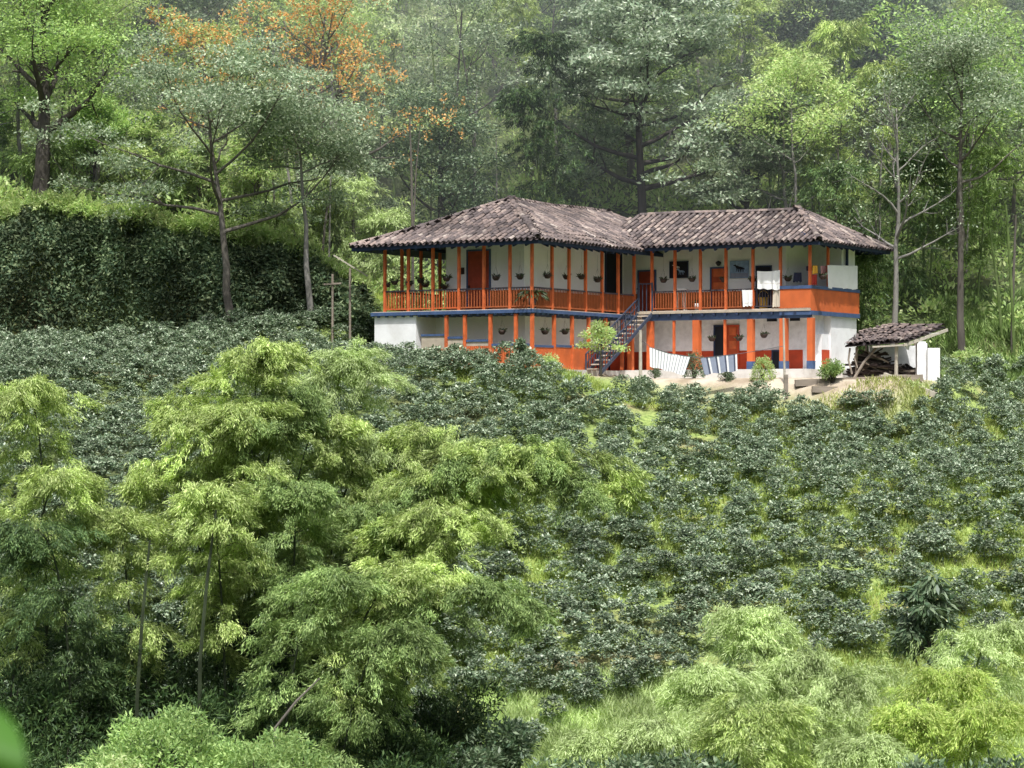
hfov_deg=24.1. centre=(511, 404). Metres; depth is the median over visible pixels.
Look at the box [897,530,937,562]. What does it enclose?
coffee bush
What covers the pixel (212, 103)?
spreading tree
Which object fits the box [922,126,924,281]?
bamboo pole
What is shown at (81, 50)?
wood bamboo
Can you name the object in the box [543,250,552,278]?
hanging pot
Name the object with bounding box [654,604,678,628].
coffee bush
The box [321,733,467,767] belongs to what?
undergrowth shrub
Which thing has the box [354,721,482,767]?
undergrowth shrub
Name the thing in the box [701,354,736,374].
striped blanket
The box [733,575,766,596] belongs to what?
coffee bush
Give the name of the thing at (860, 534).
coffee bush
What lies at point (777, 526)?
coffee bush
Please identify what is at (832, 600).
coffee bush
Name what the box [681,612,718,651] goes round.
coffee bush
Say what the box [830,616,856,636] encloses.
coffee bush
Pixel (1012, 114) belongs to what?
wood tree
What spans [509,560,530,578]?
coffee bush
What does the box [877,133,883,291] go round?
bamboo pole
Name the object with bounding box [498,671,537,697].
coffee bush
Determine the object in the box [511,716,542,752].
coffee bush
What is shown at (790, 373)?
terrace
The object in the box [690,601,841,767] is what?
bamboo
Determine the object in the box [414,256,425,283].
hanging pot
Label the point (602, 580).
coffee bush
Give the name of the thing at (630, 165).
wood tree
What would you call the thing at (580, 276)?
hanging pot
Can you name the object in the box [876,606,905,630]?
coffee bush
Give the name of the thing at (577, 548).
coffee bush
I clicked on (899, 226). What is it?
bare tree
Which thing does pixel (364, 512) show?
bamboo
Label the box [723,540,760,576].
coffee bush
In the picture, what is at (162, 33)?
wood tree
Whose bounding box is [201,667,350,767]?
undergrowth shrub
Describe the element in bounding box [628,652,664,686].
coffee bush
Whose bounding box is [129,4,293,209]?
flowering tree
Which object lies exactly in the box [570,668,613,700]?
coffee bush
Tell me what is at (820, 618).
coffee bush
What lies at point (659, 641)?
coffee bush
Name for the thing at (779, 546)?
coffee bush
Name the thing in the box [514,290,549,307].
potted fern
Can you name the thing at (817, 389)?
timber
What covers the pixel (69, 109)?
overhead wire
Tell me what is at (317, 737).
undergrowth shrub
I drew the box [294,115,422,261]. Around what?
bank tree
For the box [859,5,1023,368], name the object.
tall tree
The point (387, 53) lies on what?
wood tree
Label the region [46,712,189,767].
undergrowth shrub
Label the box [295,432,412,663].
bamboo
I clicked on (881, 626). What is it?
coffee bush
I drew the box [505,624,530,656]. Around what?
coffee bush
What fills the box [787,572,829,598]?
coffee bush
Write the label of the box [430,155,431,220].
bamboo pole
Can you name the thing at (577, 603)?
coffee bush
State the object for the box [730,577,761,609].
coffee bush
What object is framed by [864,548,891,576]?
coffee bush
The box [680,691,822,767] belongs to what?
bamboo
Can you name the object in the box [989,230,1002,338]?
bamboo pole
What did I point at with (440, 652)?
coffee bush
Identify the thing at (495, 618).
coffee bush
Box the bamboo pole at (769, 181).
[761,130,772,207]
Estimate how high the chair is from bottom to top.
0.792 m
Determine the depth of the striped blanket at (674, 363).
97.81 m
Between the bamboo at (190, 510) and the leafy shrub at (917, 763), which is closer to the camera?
the leafy shrub at (917, 763)
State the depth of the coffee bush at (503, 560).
77.58 m
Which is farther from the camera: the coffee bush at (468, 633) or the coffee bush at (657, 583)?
the coffee bush at (657, 583)
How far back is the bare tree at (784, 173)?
113.82 m
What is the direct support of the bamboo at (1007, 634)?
on the ground at (712, 384)
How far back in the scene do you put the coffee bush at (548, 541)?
79.10 m
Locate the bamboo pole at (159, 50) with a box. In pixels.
[158,5,161,147]
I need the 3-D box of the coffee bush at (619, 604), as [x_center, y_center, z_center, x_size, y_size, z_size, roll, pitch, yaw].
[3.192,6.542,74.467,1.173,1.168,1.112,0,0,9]
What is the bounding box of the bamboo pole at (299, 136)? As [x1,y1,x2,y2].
[297,60,300,208]
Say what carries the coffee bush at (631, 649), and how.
on the ground at (712, 384)
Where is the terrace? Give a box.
[567,369,852,377]
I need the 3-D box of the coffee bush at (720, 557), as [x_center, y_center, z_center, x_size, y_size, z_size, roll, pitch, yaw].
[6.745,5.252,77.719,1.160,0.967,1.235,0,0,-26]
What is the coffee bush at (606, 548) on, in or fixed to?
on the ground at (712, 384)
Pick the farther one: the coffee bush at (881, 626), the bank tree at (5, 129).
the bank tree at (5, 129)
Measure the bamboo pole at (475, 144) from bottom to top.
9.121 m
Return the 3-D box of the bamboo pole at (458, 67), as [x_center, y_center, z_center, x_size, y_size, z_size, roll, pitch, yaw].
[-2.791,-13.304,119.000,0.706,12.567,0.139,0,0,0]
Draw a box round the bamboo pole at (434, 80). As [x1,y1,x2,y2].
[429,20,445,268]
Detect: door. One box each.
[466,249,490,309]
[596,320,609,370]
[604,253,621,313]
[637,270,655,310]
[710,267,723,309]
[713,325,722,355]
[727,325,738,368]
[755,265,771,308]
[771,350,778,368]
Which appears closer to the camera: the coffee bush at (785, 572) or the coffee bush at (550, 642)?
the coffee bush at (550, 642)
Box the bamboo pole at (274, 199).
[271,161,275,228]
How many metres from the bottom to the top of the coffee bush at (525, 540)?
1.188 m
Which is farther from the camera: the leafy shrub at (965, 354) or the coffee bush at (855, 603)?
the leafy shrub at (965, 354)
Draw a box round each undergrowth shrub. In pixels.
[0,589,107,764]
[0,631,99,760]
[0,681,77,767]
[8,704,108,767]
[9,650,157,764]
[25,598,183,759]
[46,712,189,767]
[55,625,214,767]
[117,662,263,767]
[123,599,280,767]
[159,636,320,764]
[168,678,295,767]
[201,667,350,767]
[205,604,338,688]
[257,701,393,767]
[261,643,401,740]
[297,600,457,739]
[306,711,443,764]
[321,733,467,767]
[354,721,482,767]
[370,697,487,767]
[394,669,511,765]
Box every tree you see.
[0,0,93,183]
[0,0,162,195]
[0,50,29,92]
[0,98,23,172]
[1,0,80,58]
[6,0,199,153]
[12,0,177,186]
[14,14,378,336]
[50,78,136,189]
[65,0,259,126]
[119,107,182,175]
[123,0,128,74]
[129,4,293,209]
[133,0,308,87]
[160,2,166,51]
[171,136,233,211]
[201,0,474,254]
[221,111,299,220]
[229,84,391,326]
[242,0,400,123]
[245,0,249,49]
[253,0,402,119]
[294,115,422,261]
[307,0,367,104]
[335,12,448,164]
[362,38,520,281]
[395,0,525,189]
[401,3,407,75]
[406,0,569,88]
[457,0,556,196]
[463,0,791,179]
[483,0,605,190]
[489,0,822,214]
[490,25,497,83]
[535,0,671,99]
[573,319,630,375]
[577,14,693,111]
[681,0,821,179]
[682,91,830,209]
[696,6,871,204]
[696,21,702,138]
[700,0,904,165]
[726,64,869,207]
[740,25,743,88]
[778,104,882,227]
[797,0,963,176]
[813,0,991,129]
[818,74,989,344]
[834,0,1023,260]
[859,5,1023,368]
[887,573,975,763]
[931,0,1023,28]
[943,0,1023,109]
[945,57,1023,227]
[985,0,1023,51]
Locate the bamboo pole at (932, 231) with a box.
[928,96,945,308]
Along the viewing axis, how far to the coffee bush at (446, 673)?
71.44 m
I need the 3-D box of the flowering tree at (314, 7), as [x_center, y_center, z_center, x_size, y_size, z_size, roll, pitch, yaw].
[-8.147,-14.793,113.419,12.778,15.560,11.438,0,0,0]
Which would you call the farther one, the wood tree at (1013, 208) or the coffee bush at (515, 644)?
the wood tree at (1013, 208)
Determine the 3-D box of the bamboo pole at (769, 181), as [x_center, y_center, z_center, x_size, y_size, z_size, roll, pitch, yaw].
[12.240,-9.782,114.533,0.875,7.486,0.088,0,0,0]
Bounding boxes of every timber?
[794,374,922,385]
[812,386,934,392]
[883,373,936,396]
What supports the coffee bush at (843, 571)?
on the ground at (712, 384)
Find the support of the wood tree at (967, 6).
on the ground at (712, 384)
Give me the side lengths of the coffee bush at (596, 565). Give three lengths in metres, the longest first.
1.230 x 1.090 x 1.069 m
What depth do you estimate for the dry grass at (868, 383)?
94.59 m
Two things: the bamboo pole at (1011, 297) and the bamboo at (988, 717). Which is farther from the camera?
the bamboo pole at (1011, 297)
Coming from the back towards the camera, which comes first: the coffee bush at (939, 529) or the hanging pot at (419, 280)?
the hanging pot at (419, 280)
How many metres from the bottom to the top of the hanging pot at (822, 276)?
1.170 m
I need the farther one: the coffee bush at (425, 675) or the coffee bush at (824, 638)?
the coffee bush at (824, 638)
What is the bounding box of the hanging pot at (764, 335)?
[760,325,769,337]
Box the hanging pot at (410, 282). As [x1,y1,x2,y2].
[404,279,413,285]
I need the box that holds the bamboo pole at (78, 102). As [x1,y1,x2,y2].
[66,74,92,173]
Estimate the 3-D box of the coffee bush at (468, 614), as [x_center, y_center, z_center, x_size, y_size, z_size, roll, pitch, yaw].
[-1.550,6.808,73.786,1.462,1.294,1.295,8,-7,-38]
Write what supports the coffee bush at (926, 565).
on the ground at (712, 384)
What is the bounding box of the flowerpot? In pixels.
[692,298,702,309]
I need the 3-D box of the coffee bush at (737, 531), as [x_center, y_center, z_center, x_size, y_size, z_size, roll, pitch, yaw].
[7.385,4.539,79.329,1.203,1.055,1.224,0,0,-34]
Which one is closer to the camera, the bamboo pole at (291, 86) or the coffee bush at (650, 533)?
the coffee bush at (650, 533)
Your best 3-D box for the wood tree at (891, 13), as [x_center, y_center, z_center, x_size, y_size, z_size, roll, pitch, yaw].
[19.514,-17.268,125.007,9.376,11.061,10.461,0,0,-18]
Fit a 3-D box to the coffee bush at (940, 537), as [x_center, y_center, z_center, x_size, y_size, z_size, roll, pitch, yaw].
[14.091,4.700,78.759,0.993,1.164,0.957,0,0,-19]
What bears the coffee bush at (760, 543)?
on the ground at (712, 384)
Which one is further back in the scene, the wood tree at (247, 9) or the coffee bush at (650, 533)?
the wood tree at (247, 9)
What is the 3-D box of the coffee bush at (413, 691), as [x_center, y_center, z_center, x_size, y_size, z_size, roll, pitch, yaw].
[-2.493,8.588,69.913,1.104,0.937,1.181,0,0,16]
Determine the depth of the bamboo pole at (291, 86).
116.99 m
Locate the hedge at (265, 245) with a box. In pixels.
[0,188,389,343]
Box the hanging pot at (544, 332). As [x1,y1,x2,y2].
[539,321,549,334]
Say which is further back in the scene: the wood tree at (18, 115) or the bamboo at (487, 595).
the wood tree at (18, 115)
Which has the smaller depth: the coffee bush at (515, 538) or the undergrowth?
the coffee bush at (515, 538)
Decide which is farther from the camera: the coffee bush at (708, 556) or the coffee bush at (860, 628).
the coffee bush at (708, 556)
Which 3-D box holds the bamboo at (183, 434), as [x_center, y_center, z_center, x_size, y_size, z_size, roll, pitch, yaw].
[-7.362,6.505,59.933,3.977,13.784,4.134,0,0,0]
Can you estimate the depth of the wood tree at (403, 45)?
144.53 m
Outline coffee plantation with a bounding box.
[0,302,1023,765]
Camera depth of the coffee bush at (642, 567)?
77.39 m
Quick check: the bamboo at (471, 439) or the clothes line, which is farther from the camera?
the clothes line
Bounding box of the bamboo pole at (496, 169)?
[496,132,497,198]
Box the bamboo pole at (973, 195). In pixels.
[968,124,985,250]
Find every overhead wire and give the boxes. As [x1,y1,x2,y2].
[0,38,228,100]
[0,55,219,113]
[0,66,216,124]
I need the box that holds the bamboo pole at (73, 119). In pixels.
[66,78,79,191]
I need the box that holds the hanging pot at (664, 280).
[659,256,667,282]
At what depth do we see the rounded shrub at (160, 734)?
46.62 m
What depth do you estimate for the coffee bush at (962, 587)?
76.07 m
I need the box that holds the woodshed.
[845,323,947,376]
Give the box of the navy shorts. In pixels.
[793,272,801,281]
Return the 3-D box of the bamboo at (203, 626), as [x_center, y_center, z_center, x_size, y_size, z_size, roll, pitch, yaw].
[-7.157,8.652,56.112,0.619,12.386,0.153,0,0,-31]
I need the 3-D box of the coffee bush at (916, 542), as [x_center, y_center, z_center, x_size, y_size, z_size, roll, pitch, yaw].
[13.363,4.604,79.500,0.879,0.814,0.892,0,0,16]
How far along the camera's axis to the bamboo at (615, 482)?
61.47 m
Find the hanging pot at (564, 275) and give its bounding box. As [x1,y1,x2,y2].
[561,252,567,279]
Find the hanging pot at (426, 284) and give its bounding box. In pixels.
[421,260,430,287]
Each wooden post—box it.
[323,274,340,342]
[333,255,367,337]
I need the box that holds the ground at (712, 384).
[0,0,1023,767]
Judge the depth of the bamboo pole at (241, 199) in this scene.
110.36 m
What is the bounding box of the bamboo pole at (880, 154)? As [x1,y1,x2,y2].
[876,49,895,221]
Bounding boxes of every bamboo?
[0,0,49,129]
[0,3,31,100]
[0,372,117,677]
[0,462,112,713]
[0,514,147,766]
[5,138,84,198]
[49,16,99,90]
[67,501,186,694]
[96,141,164,195]
[109,458,249,692]
[135,391,268,699]
[135,540,150,740]
[140,151,208,212]
[141,478,279,713]
[163,392,328,718]
[170,334,325,685]
[197,510,216,767]
[211,474,377,678]
[216,382,333,672]
[221,563,409,766]
[224,0,287,92]
[242,411,381,672]
[243,196,311,237]
[273,678,319,756]
[280,333,420,694]
[281,163,392,264]
[281,193,357,241]
[287,549,479,767]
[289,491,441,683]
[293,613,461,767]
[294,571,564,765]
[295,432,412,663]
[325,196,417,294]
[332,418,462,657]
[335,492,524,673]
[337,0,447,204]
[343,435,572,673]
[344,434,617,725]
[365,434,490,631]
[372,434,658,668]
[400,0,465,98]
[422,0,525,182]
[437,47,493,171]
[489,82,577,202]
[498,27,609,205]
[517,9,583,153]
[546,727,637,767]
[610,712,744,767]
[644,659,790,767]
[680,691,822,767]
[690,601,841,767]
[702,0,784,145]
[707,640,849,767]
[739,657,900,767]
[752,38,823,206]
[752,42,858,211]
[763,10,883,209]
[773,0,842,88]
[777,157,894,314]
[808,730,930,767]
[815,55,925,229]
[842,147,974,312]
[855,253,908,353]
[864,699,998,767]
[867,662,1007,765]
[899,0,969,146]
[899,614,1023,767]
[926,693,1023,767]
[929,142,1023,308]
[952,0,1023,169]
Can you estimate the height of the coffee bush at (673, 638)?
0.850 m
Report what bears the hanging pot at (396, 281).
attached to the farmhouse
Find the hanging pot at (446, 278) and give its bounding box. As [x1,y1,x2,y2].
[440,254,452,281]
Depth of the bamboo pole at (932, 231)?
110.49 m
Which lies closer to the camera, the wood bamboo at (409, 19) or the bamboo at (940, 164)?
the bamboo at (940, 164)
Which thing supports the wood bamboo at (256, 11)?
on the ground at (712, 384)
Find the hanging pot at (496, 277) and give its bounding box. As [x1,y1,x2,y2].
[491,267,500,280]
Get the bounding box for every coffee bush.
[410,684,440,702]
[411,667,435,679]
[411,676,434,697]
[416,634,449,668]
[430,621,458,646]
[442,606,481,638]
[443,666,460,683]
[444,665,482,694]
[445,555,472,572]
[448,632,486,669]
[450,564,480,576]
[453,626,489,655]
[457,646,487,670]
[458,550,479,563]
[459,601,488,624]
[464,655,490,678]
[467,670,497,695]
[469,556,490,573]
[470,538,497,557]
[474,564,500,582]
[474,623,495,636]
[481,549,517,580]
[485,613,511,628]
[485,624,515,654]
[486,653,518,677]
[494,527,528,555]
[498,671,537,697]
[501,550,518,569]
[504,575,522,589]
[505,526,526,547]
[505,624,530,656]
[508,643,535,664]
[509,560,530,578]
[510,526,539,557]
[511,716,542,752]
[513,652,551,690]
[519,592,548,619]
[522,581,545,595]
[523,523,547,544]
[524,717,547,739]
[525,624,566,652]
[525,633,564,659]
[532,623,554,636]
[533,532,562,556]
[535,578,570,603]
[536,674,561,693]
[537,693,568,724]
[539,588,575,628]
[541,648,574,676]
[544,558,568,577]
[550,667,585,701]
[555,650,580,670]
[556,596,582,620]
[558,609,594,647]
[561,544,586,569]
[561,553,598,582]
[561,600,593,630]
[563,523,603,547]
[565,570,587,593]
[566,583,598,608]
[568,678,603,709]
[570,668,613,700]
[574,586,607,616]
[576,633,618,668]
[577,538,613,563]
[579,632,603,657]
[580,660,599,673]
[581,560,613,588]
[586,573,623,606]
[587,607,618,640]
[594,541,614,558]
[596,564,618,583]
[599,597,632,629]
[602,629,627,656]
[608,663,642,698]
[609,656,641,680]
[612,554,638,579]
[612,567,642,590]
[612,623,637,648]
[615,518,651,546]
[617,547,640,559]
[617,645,644,661]
[621,531,642,551]
[624,597,646,621]
[626,584,659,613]
[628,560,663,583]
[628,627,657,653]
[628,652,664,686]
[629,603,654,627]
[634,529,664,548]
[637,544,666,568]
[640,637,676,666]
[643,580,667,602]
[648,614,680,637]
[654,549,674,565]
[654,550,682,577]
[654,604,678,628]
[656,632,685,655]
[662,613,696,645]
[667,576,691,594]
[668,590,696,617]
[668,653,692,676]
[672,524,703,552]
[673,643,703,669]
[676,554,706,578]
[678,571,707,595]
[679,597,716,623]
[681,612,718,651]
[684,522,706,538]
[684,536,719,560]
[684,551,724,581]
[685,583,719,612]
[698,561,736,603]
[700,528,728,552]
[704,552,738,576]
[709,586,750,609]
[720,527,753,552]
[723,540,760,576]
[723,560,743,579]
[723,653,759,672]
[729,536,757,565]
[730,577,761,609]
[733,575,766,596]
[738,581,778,608]
[745,544,782,569]
[751,538,770,548]
[752,568,782,593]
[758,568,777,581]
[761,540,796,565]
[764,522,797,542]
[773,590,803,612]
[774,565,793,584]
[778,613,803,635]
[781,536,802,555]
[784,534,820,566]
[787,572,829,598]
[793,566,816,579]
[793,603,817,623]
[794,536,822,559]
[795,640,818,652]
[801,611,831,636]
[803,587,837,613]
[805,513,835,545]
[807,630,833,651]
[808,546,837,572]
[812,594,848,624]
[815,565,848,596]
[819,525,861,558]
[827,570,848,588]
[827,625,856,650]
[829,547,865,574]
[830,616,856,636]
[835,568,873,603]
[835,598,871,623]
[840,530,873,556]
[844,558,876,583]
[845,619,883,653]
[863,620,892,640]
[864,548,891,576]
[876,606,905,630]
[877,535,900,555]
[878,567,907,588]
[880,593,911,615]
[885,634,918,658]
[888,547,924,581]
[894,563,928,588]
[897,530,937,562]
[903,537,926,553]
[913,520,938,546]
[913,562,939,579]
[923,524,957,557]
[926,531,957,564]
[929,511,963,541]
[946,543,971,564]
[947,577,978,602]
[949,614,960,622]
[952,595,967,614]
[956,565,981,586]
[956,588,993,617]
[963,532,988,553]
[964,609,990,625]
[969,656,1000,672]
[971,518,1004,545]
[975,538,1002,566]
[975,616,1002,638]
[976,568,1018,594]
[980,584,1007,609]
[982,608,1011,622]
[990,537,1023,563]
[1008,556,1023,582]
[1009,571,1023,590]
[1010,588,1023,607]
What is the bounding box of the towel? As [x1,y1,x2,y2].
[742,290,751,306]
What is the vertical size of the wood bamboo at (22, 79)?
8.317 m
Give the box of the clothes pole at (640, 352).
[639,330,641,377]
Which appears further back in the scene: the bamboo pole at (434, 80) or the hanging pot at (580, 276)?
the bamboo pole at (434, 80)
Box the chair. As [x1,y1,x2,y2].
[758,291,767,308]
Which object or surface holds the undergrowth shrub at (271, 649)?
on the ground at (712, 384)
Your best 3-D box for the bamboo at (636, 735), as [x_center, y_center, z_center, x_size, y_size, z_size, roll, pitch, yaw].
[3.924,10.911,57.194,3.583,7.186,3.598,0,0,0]
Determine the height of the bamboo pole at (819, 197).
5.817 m
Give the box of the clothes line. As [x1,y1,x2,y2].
[642,341,781,357]
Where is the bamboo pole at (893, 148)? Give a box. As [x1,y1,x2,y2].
[884,52,896,220]
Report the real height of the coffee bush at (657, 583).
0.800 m
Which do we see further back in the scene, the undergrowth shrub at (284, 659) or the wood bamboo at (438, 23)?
the wood bamboo at (438, 23)
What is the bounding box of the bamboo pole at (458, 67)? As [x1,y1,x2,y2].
[451,10,462,212]
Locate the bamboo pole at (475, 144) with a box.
[473,86,476,204]
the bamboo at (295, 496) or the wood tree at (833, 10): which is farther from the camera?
the wood tree at (833, 10)
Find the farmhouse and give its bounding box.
[349,195,893,373]
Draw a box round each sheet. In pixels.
[757,270,779,289]
[828,265,857,289]
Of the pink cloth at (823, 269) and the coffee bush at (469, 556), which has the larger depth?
the pink cloth at (823, 269)
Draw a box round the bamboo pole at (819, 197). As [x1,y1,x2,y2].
[817,130,820,214]
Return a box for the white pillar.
[916,342,926,379]
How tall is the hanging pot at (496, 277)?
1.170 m
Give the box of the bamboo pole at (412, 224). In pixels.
[409,116,414,310]
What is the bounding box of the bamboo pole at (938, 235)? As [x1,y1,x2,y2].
[934,155,948,277]
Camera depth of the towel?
102.38 m
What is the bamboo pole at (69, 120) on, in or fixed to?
on the ground at (712, 384)
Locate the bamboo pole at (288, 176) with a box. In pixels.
[269,83,295,235]
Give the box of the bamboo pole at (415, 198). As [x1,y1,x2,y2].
[410,129,419,303]
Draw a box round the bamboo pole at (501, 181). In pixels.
[499,160,504,198]
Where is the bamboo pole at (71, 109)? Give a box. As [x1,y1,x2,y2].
[68,61,74,192]
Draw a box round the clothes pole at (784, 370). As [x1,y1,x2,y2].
[783,318,785,383]
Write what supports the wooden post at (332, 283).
on the ground at (712, 384)
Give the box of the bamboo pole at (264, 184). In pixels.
[263,151,266,217]
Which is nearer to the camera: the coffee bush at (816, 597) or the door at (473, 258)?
the coffee bush at (816, 597)
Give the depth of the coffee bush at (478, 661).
71.39 m
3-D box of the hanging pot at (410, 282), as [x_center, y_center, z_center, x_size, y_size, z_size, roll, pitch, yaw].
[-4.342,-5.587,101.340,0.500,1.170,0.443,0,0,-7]
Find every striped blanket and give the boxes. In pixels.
[650,348,689,374]
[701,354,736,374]
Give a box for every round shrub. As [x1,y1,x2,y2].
[682,350,705,377]
[749,354,776,381]
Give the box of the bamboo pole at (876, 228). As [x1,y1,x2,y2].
[853,107,881,273]
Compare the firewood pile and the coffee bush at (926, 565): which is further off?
the firewood pile
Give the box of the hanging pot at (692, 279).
[688,269,695,281]
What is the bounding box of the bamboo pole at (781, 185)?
[780,144,785,207]
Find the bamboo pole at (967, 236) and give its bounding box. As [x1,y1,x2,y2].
[965,113,975,273]
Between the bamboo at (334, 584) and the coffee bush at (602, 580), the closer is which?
the bamboo at (334, 584)
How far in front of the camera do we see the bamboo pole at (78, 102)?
114.53 m
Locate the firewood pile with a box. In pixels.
[842,348,915,377]
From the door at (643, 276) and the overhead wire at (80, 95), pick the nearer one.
the door at (643, 276)
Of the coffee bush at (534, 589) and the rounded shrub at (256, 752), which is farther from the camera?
the coffee bush at (534, 589)
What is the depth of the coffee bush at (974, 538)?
79.29 m
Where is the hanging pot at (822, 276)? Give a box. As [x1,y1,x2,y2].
[817,272,827,279]
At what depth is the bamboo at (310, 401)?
59.58 m
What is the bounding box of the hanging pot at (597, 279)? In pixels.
[593,255,601,282]
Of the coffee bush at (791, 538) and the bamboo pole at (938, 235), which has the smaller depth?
the coffee bush at (791, 538)
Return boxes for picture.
[669,261,687,277]
[730,260,748,277]
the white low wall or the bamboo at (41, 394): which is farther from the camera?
the white low wall
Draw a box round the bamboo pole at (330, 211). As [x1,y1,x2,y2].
[328,91,334,256]
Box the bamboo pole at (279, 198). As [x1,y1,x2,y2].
[277,170,282,226]
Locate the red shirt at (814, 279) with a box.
[812,274,816,284]
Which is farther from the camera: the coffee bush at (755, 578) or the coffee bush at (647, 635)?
the coffee bush at (755, 578)
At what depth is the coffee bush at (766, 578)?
76.86 m
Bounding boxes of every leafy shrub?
[438,734,508,767]
[464,714,540,767]
[527,754,597,767]
[536,352,560,368]
[587,747,685,767]
[648,367,661,377]
[654,747,740,767]
[701,752,752,767]
[718,372,735,381]
[816,358,844,382]
[896,752,963,767]
[950,346,985,372]
[959,749,1023,767]
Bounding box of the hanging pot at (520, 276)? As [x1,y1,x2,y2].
[515,266,523,279]
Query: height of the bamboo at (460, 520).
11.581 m
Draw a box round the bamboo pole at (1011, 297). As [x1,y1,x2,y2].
[1005,205,1015,360]
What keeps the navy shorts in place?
hanging from the farmhouse
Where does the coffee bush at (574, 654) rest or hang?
on the ground at (712, 384)
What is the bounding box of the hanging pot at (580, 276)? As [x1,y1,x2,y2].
[576,252,584,279]
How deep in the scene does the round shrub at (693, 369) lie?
100.11 m
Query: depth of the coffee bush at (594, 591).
75.56 m
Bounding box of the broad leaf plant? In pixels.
[0,710,25,767]
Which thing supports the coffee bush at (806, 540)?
on the ground at (712, 384)
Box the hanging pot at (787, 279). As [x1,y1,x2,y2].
[782,275,791,281]
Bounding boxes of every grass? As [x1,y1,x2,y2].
[0,197,399,311]
[460,659,1023,767]
[686,374,1004,444]
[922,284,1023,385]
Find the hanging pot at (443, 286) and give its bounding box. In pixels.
[440,262,448,288]
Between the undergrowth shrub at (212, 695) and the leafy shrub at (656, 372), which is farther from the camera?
the leafy shrub at (656, 372)
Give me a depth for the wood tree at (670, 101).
129.80 m
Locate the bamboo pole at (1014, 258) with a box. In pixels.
[1010,215,1016,351]
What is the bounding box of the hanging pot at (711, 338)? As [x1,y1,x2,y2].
[708,330,715,340]
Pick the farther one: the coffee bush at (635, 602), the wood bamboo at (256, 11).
the wood bamboo at (256, 11)
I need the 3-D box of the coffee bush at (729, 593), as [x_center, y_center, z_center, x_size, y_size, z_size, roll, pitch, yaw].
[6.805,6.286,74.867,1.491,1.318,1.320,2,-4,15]
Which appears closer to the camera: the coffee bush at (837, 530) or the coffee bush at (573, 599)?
the coffee bush at (573, 599)
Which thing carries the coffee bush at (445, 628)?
on the ground at (712, 384)
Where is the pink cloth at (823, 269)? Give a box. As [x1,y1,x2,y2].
[821,266,825,273]
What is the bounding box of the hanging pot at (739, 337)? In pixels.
[733,328,744,340]
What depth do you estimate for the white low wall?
98.10 m
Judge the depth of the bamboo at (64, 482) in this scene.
56.83 m
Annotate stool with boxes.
[677,288,687,310]
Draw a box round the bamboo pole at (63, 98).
[59,16,77,143]
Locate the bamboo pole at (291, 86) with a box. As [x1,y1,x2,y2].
[283,11,296,179]
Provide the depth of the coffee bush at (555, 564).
77.76 m
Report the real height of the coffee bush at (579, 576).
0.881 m
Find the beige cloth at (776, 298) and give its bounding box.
[772,290,779,306]
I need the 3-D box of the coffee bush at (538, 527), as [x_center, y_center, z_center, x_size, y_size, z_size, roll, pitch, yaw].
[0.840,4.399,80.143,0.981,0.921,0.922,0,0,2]
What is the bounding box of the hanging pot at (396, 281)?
[389,257,399,284]
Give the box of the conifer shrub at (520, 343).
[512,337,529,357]
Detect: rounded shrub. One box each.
[59,751,147,767]
[75,701,246,767]
[205,722,346,767]
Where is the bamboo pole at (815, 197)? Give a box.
[810,163,816,211]
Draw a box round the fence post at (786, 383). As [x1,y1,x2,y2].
[784,375,787,398]
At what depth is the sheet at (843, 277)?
103.62 m
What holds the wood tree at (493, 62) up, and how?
on the ground at (712, 384)
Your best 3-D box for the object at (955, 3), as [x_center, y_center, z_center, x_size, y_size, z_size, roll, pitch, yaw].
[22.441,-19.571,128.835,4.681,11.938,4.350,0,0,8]
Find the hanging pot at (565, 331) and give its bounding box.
[560,324,569,334]
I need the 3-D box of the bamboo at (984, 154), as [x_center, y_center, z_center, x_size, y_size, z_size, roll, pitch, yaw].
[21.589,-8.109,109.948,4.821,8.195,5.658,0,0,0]
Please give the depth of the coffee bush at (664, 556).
78.52 m
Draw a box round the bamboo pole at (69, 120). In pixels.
[68,84,69,179]
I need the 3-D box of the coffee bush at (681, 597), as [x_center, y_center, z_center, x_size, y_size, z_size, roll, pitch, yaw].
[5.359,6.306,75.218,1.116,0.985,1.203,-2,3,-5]
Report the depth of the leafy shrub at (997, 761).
50.11 m
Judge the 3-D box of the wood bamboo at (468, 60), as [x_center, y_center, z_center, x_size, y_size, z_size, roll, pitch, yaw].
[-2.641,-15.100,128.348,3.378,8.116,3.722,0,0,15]
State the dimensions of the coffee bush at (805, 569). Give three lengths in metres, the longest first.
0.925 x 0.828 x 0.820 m
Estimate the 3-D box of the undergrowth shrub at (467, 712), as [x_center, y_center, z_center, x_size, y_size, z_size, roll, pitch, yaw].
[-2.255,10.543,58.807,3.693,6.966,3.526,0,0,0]
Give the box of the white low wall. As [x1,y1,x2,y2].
[927,348,939,380]
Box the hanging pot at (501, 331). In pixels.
[498,321,507,334]
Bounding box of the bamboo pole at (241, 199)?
[239,167,244,224]
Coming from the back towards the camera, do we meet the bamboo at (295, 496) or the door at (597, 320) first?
the door at (597, 320)
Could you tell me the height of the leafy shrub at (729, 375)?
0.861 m
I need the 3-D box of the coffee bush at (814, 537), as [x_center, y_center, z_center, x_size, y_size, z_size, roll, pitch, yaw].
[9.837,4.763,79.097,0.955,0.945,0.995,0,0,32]
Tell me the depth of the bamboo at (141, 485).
59.66 m
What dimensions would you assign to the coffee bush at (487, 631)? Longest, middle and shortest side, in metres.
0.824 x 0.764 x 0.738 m
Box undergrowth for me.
[0,0,1023,349]
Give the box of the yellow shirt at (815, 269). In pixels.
[812,265,817,273]
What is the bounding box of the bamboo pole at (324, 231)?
[321,180,331,253]

